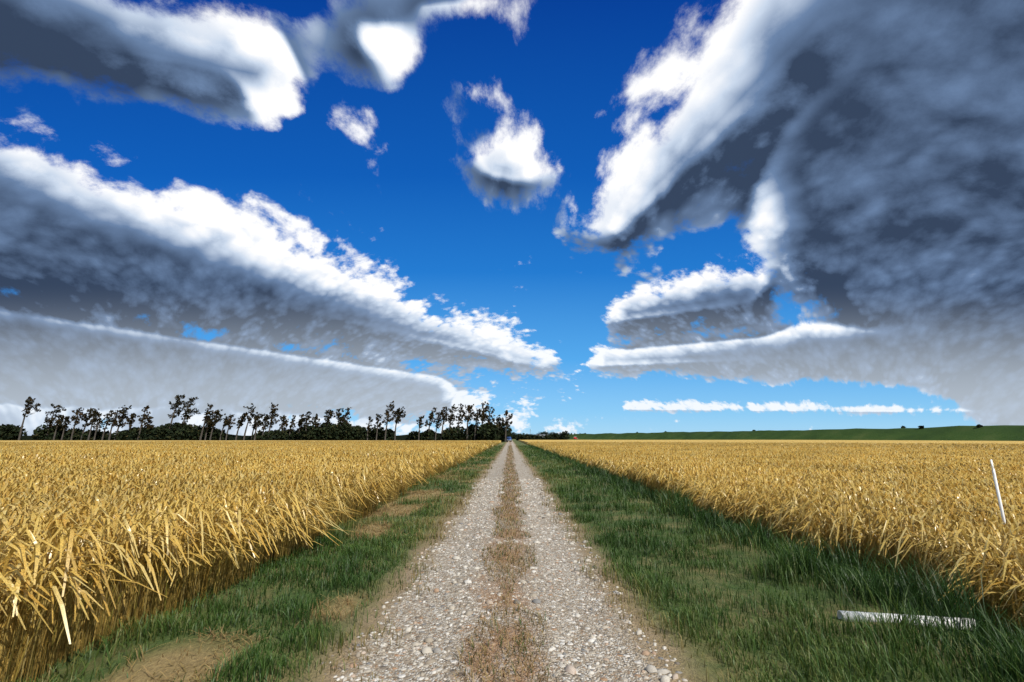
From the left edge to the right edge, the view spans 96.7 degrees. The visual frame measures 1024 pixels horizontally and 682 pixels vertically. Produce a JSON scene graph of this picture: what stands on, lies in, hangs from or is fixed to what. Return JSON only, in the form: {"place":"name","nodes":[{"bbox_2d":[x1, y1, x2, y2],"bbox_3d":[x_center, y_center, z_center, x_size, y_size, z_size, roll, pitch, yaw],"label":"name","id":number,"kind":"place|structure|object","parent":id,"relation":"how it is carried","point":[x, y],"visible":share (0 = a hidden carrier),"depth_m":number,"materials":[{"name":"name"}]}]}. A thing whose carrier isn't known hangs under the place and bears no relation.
{"place":"outdoors","nodes":[
{"label":"outdoors","id":0,"kind":"place"},
{"bbox_2d":[0,440,500,681],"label":"rice field","id":1,"kind":"structure","parent":0,"point":[10,629],"depth_m":3.74,"materials":[{"name":"plant"}]},
{"bbox_2d":[0,440,499,681],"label":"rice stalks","id":2,"kind":"object","parent":1,"relation":"on","point":[74,506],"visible":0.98,"depth_m":5.23,"materials":[{"name":"plant"}]},
{"bbox_2d":[0,0,1023,435],"label":"sky","id":3,"kind":"structure","parent":0,"point":[572,216],"materials":[{"name":"blue"}]},
{"bbox_2d":[2,440,1023,681],"bbox_3d":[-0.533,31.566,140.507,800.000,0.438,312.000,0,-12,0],"label":"grass verge","id":4,"kind":"structure","parent":0,"point":[384,670],"depth_m":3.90,"materials":[{"name":"green plant"}]},
{"bbox_2d":[18,396,40,439],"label":"tree","id":5,"kind":"object","parent":4,"relation":"on","point":[30,401],"visible":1,"depth_m":171.46,"materials":[{"name":"green plant"}]},
{"bbox_2d":[44,403,66,439],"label":"tree","id":6,"kind":"object","parent":4,"relation":"on","point":[47,420],"visible":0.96,"depth_m":168.42,"materials":[{"name":"green plant"}]},
{"bbox_2d":[53,415,67,439],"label":"tree","id":7,"kind":"object","parent":4,"relation":"on","point":[61,417],"visible":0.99,"depth_m":168.06,"materials":[{"name":"green plant"}]},
{"bbox_2d":[57,416,70,439],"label":"tree","id":8,"kind":"object","parent":4,"relation":"on","point":[66,421],"visible":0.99,"depth_m":168.74,"materials":[{"name":"green plant"}]},
{"bbox_2d":[70,407,83,439],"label":"tree","id":9,"kind":"object","parent":4,"relation":"on","point":[75,417],"visible":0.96,"depth_m":169.19,"materials":[{"name":"green plant"}]},
{"bbox_2d":[79,408,93,439],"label":"tree","id":10,"kind":"object","parent":4,"relation":"on","point":[86,418],"visible":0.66,"depth_m":169.95,"materials":[{"name":"green plant"}]},
{"bbox_2d":[87,408,103,439],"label":"tree","id":11,"kind":"object","parent":4,"relation":"on","point":[95,417],"visible":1,"depth_m":166.04,"materials":[{"name":"green plant"}]},
{"bbox_2d":[92,418,104,439],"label":"tree","id":12,"kind":"object","parent":4,"relation":"on","point":[97,424],"visible":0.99,"depth_m":166.80,"materials":[{"name":"green plant"}]},
{"bbox_2d":[99,410,115,439],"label":"tree","id":13,"kind":"object","parent":4,"relation":"on","point":[107,421],"visible":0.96,"depth_m":169.44,"materials":[{"name":"green plant"}]},
{"bbox_2d":[108,407,123,439],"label":"tree","id":14,"kind":"object","parent":4,"relation":"on","point":[114,423],"visible":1,"depth_m":168.93,"materials":[{"name":"green plant"}]},
{"bbox_2d":[110,405,131,439],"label":"tree","id":15,"kind":"object","parent":4,"relation":"on","point":[123,412],"visible":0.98,"depth_m":170.24,"materials":[{"name":"green plant"}]},
{"bbox_2d":[126,413,136,432],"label":"tree","id":16,"kind":"object","parent":4,"relation":"on","point":[131,420],"visible":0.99,"depth_m":166.78,"materials":[{"name":"green plant"}]},
{"bbox_2d":[137,405,151,439],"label":"tree","id":17,"kind":"object","parent":4,"relation":"on","point":[143,419],"visible":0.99,"depth_m":168.01,"materials":[{"name":"green plant"}]},
{"bbox_2d":[144,417,153,428],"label":"tree","id":18,"kind":"object","parent":4,"relation":"on","point":[149,426],"visible":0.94,"depth_m":168.93,"materials":[{"name":"green plant"}]},
{"bbox_2d":[167,394,185,439],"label":"tree","id":19,"kind":"object","parent":4,"relation":"on","point":[177,404],"visible":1,"depth_m":169.07,"materials":[{"name":"green plant"}]},
{"bbox_2d":[180,397,200,426],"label":"tree","id":20,"kind":"object","parent":4,"relation":"on","point":[186,416],"visible":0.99,"depth_m":169.78,"materials":[{"name":"green plant"}]},
{"bbox_2d":[199,403,214,439],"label":"tree","id":21,"kind":"object","parent":4,"relation":"on","point":[207,413],"visible":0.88,"depth_m":167.56,"materials":[{"name":"green plant"}]},
{"bbox_2d":[204,416,215,439],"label":"tree","id":22,"kind":"object","parent":4,"relation":"on","point":[207,427],"visible":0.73,"depth_m":166.58,"materials":[{"name":"green plant"}]},
{"bbox_2d":[206,409,222,439],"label":"tree","id":23,"kind":"object","parent":4,"relation":"on","point":[216,420],"visible":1,"depth_m":167.14,"materials":[{"name":"green plant"}]},
{"bbox_2d":[219,413,231,439],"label":"tree","id":24,"kind":"object","parent":4,"relation":"on","point":[224,424],"visible":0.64,"depth_m":169.23,"materials":[{"name":"green plant"}]},
{"bbox_2d":[224,414,235,439],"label":"tree","id":25,"kind":"object","parent":4,"relation":"on","point":[229,421],"visible":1,"depth_m":167.55,"materials":[{"name":"green plant"}]},
{"bbox_2d":[235,413,248,439],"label":"tree","id":26,"kind":"object","parent":4,"relation":"on","point":[241,420],"visible":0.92,"depth_m":169.23,"materials":[{"name":"green plant"}]},
{"bbox_2d":[243,403,255,439],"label":"tree","id":27,"kind":"object","parent":4,"relation":"on","point":[251,412],"visible":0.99,"depth_m":168.29,"materials":[{"name":"green plant"}]},
{"bbox_2d":[250,414,259,439],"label":"tree","id":28,"kind":"object","parent":4,"relation":"on","point":[253,425],"visible":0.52,"depth_m":169.73,"materials":[{"name":"green plant"}]},
{"bbox_2d":[0,422,512,441],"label":"undergrowth hedge","id":29,"kind":"object","parent":4,"relation":"on","point":[330,431],"visible":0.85,"depth_m":167.64,"materials":[{"name":"green plant"}]},
{"bbox_2d":[253,412,264,439],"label":"tree","id":30,"kind":"object","parent":4,"relation":"on","point":[258,422],"visible":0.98,"depth_m":167.50,"materials":[{"name":"green plant"}]},
{"bbox_2d":[260,414,270,439],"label":"tree","id":31,"kind":"object","parent":4,"relation":"on","point":[266,423],"visible":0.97,"depth_m":167.97,"materials":[{"name":"green plant"}]},
{"bbox_2d":[267,402,279,439],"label":"tree","id":32,"kind":"object","parent":4,"relation":"on","point":[272,413],"visible":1,"depth_m":168.70,"materials":[{"name":"green plant"}]},
{"bbox_2d":[279,415,288,430],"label":"tree","id":33,"kind":"object","parent":4,"relation":"on","point":[284,421],"visible":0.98,"depth_m":169.67,"materials":[{"name":"green plant"}]},
{"bbox_2d":[289,415,297,438],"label":"tree","id":34,"kind":"object","parent":4,"relation":"on","point":[292,425],"visible":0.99,"depth_m":169.00,"materials":[{"name":"green plant"}]},
{"bbox_2d":[297,414,304,438],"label":"tree","id":35,"kind":"object","parent":4,"relation":"on","point":[299,424],"visible":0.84,"depth_m":169.80,"materials":[{"name":"green plant"}]},
{"bbox_2d":[298,411,313,437],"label":"tree","id":36,"kind":"object","parent":4,"relation":"on","point":[305,424],"visible":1,"depth_m":168.68,"materials":[{"name":"green plant"}]},
{"bbox_2d":[311,413,320,427],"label":"tree","id":37,"kind":"object","parent":4,"relation":"on","point":[315,423],"visible":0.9,"depth_m":170.39,"materials":[{"name":"green plant"}]},
{"bbox_2d":[324,410,334,435],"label":"tree","id":38,"kind":"object","parent":4,"relation":"on","point":[329,416],"visible":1,"depth_m":169.93,"materials":[{"name":"green plant"}]},
{"bbox_2d":[333,408,347,425],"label":"tree","id":39,"kind":"object","parent":4,"relation":"on","point":[338,417],"visible":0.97,"depth_m":169.16,"materials":[{"name":"green plant"}]},
{"bbox_2d":[341,407,350,424],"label":"tree","id":40,"kind":"object","parent":4,"relation":"on","point":[347,412],"visible":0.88,"depth_m":170.50,"materials":[{"name":"green plant"}]},
{"bbox_2d":[366,416,375,439],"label":"tree","id":41,"kind":"object","parent":4,"relation":"on","point":[369,425],"visible":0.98,"depth_m":166.46,"materials":[{"name":"green plant"}]},
{"bbox_2d":[375,413,382,439],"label":"tree","id":42,"kind":"object","parent":4,"relation":"on","point":[378,420],"visible":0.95,"depth_m":166.43,"materials":[{"name":"green plant"}]},
{"bbox_2d":[383,401,397,439],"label":"tree","id":43,"kind":"object","parent":4,"relation":"on","point":[387,414],"visible":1,"depth_m":167.18,"materials":[{"name":"green plant"}]},
{"bbox_2d":[394,406,405,439],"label":"tree","id":44,"kind":"object","parent":4,"relation":"on","point":[398,419],"visible":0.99,"depth_m":168.63,"materials":[{"name":"green plant"}]},
{"bbox_2d":[416,415,427,439],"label":"tree","id":45,"kind":"object","parent":4,"relation":"on","point":[420,422],"visible":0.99,"depth_m":166.23,"materials":[{"name":"green plant"}]},
{"bbox_2d":[425,408,438,431],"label":"tree","id":46,"kind":"object","parent":4,"relation":"on","point":[431,416],"visible":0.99,"depth_m":170.37,"materials":[{"name":"green plant"}]},
{"bbox_2d":[435,412,441,439],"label":"tree","id":47,"kind":"object","parent":4,"relation":"on","point":[437,423],"visible":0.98,"depth_m":169.35,"materials":[{"name":"green plant"}]},
{"bbox_2d":[440,407,449,439],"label":"tree","id":48,"kind":"object","parent":4,"relation":"on","point":[443,415],"visible":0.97,"depth_m":168.92,"materials":[{"name":"green plant"}]},
{"bbox_2d":[444,404,458,427],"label":"tree","id":49,"kind":"object","parent":4,"relation":"on","point":[452,415],"visible":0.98,"depth_m":169.54,"materials":[{"name":"green plant"}]},
{"bbox_2d":[455,403,465,432],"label":"tree","id":50,"kind":"object","parent":4,"relation":"on","point":[460,415],"visible":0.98,"depth_m":169.78,"materials":[{"name":"green plant"}]},
{"bbox_2d":[462,404,474,439],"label":"tree","id":51,"kind":"object","parent":4,"relation":"on","point":[469,410],"visible":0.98,"depth_m":170.14,"materials":[{"name":"green plant"}]},
{"bbox_2d":[470,408,481,439],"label":"tree","id":52,"kind":"object","parent":4,"relation":"on","point":[476,417],"visible":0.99,"depth_m":167.97,"materials":[{"name":"green plant"}]},
{"bbox_2d":[478,401,489,439],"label":"tree","id":53,"kind":"object","parent":4,"relation":"on","point":[485,408],"visible":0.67,"depth_m":170.46,"materials":[{"name":"green plant"}]},
{"bbox_2d":[481,407,494,424],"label":"tree","id":54,"kind":"object","parent":4,"relation":"on","point":[486,417],"visible":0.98,"depth_m":167.61,"materials":[{"name":"green plant"}]},
{"bbox_2d":[494,415,504,429],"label":"tree","id":55,"kind":"object","parent":4,"relation":"on","point":[498,422],"visible":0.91,"depth_m":169.88,"materials":[{"name":"green plant"}]},
{"bbox_2d":[320,477,687,681],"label":"track pebbles","id":56,"kind":"object","parent":4,"relation":"on","point":[570,669],"visible":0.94,"depth_m":4.12,"materials":[{"name":"grey gravel"}]},
{"bbox_2d":[500,410,512,441],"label":"tree","id":57,"kind":"object","parent":4,"relation":"on","point":[509,416],"visible":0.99,"depth_m":169.04,"materials":[{"name":"green plant"}]},
{"bbox_2d":[837,610,975,629],"bbox_3d":[3.285,2.327,3.791,1.050,0.086,0.086,1,-12,4],"label":"post","id":58,"kind":"object","parent":4,"relation":"on","point":[839,615],"visible":0.3,"depth_m":3.78,"materials":[{"name":"white plastic"}]},
{"bbox_2d":[512,439,597,439],"bbox_3d":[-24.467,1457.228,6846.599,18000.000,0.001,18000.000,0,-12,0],"label":"ground","id":59,"kind":"structure","parent":0,"point":[574,439],"depth_m":501.54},
{"bbox_2d":[511,431,554,438],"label":"tree","id":60,"kind":"object","parent":59,"relation":"on","point":[514,434],"visible":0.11,"depth_m":624.52,"materials":[{"name":"green plant"}]},
{"bbox_2d":[516,431,569,440],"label":"tree","id":61,"kind":"object","parent":59,"relation":"on","point":[563,435],"visible":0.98,"depth_m":310.19,"materials":[{"name":"green plant"}]},
{"bbox_2d":[518,440,1023,636],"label":"rice field","id":62,"kind":"structure","parent":0,"point":[858,441],"depth_m":15.65,"materials":[{"name":"plant"}]},
{"bbox_2d":[528,441,1023,643],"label":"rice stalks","id":63,"kind":"object","parent":62,"relation":"on","point":[945,493],"visible":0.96,"depth_m":8.75,"materials":[{"name":"plant"}]},
{"bbox_2d":[990,460,1005,524],"bbox_3d":[5.730,2.203,5.277,0.034,1.605,0.027,4,-13,-17],"label":"marker stake","id":64,"kind":"object","parent":63,"relation":"in","point":[998,493],"visible":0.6,"depth_m":5.36,"materials":[{"name":"white paint"}]},
{"bbox_2d":[569,425,1023,440],"bbox_3d":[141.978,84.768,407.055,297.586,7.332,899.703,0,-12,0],"label":"grassy hill","id":65,"kind":"structure","parent":0,"point":[988,433],"depth_m":245.79,"materials":[{"name":"green plant"}]},
{"bbox_2d":[571,424,982,433],"bbox_3d":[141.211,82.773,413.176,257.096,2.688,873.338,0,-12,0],"label":"distant bushes","id":66,"kind":"object","parent":65,"relation":"on","point":[922,427],"visible":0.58,"depth_m":218.35,"materials":[{"name":"green plant"}]}
]}

